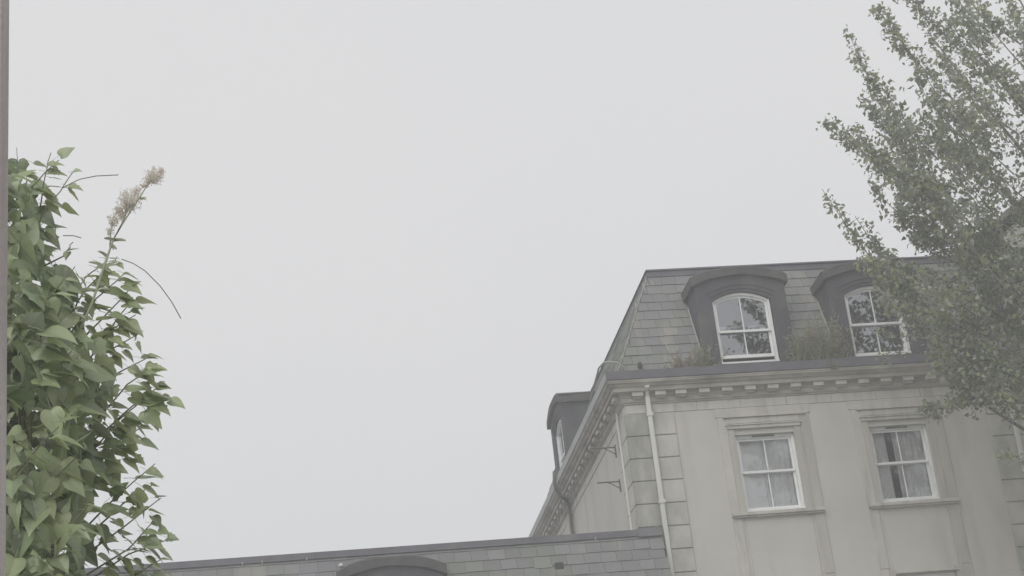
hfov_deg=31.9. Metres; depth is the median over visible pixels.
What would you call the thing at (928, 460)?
window
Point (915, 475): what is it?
curtain
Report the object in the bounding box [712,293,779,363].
window
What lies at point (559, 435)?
window
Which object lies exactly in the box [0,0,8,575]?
wooden post
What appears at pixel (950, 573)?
window
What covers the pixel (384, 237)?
sky
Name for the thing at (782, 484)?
curtain
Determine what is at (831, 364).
roof weed
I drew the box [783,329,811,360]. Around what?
roof weed
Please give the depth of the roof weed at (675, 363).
32.55 m
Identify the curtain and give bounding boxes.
[739,441,768,507]
[758,439,797,506]
[872,433,895,498]
[891,431,931,497]
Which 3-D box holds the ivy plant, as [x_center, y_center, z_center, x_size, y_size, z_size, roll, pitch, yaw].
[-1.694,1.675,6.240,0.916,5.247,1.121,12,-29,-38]
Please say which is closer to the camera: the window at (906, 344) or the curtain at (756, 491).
the curtain at (756, 491)
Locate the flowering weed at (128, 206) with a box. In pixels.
[72,166,165,340]
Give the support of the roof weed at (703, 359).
on the stucco building
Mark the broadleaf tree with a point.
(921, 184)
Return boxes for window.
[556,420,564,467]
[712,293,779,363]
[735,433,805,511]
[844,286,911,356]
[869,425,939,501]
[909,572,954,575]
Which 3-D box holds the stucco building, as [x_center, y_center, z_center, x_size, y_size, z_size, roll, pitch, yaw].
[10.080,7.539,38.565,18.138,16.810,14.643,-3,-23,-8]
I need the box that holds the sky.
[8,0,1023,567]
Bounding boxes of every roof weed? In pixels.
[661,347,694,367]
[685,339,726,366]
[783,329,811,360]
[785,310,863,360]
[826,360,840,369]
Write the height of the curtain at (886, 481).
1.430 m
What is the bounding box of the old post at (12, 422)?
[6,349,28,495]
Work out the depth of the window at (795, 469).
32.21 m
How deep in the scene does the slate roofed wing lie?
30.52 m
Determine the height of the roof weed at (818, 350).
1.071 m
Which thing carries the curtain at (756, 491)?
hanging from the stucco building
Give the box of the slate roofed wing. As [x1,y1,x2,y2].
[85,526,671,575]
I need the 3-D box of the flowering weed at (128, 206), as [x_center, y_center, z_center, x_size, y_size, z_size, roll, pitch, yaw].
[-1.483,-0.137,6.776,0.363,0.712,0.104,-3,-23,-8]
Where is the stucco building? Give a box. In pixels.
[529,196,1023,575]
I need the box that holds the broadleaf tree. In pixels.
[816,0,1023,473]
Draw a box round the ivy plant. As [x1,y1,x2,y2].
[6,147,184,575]
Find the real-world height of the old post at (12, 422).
4.351 m

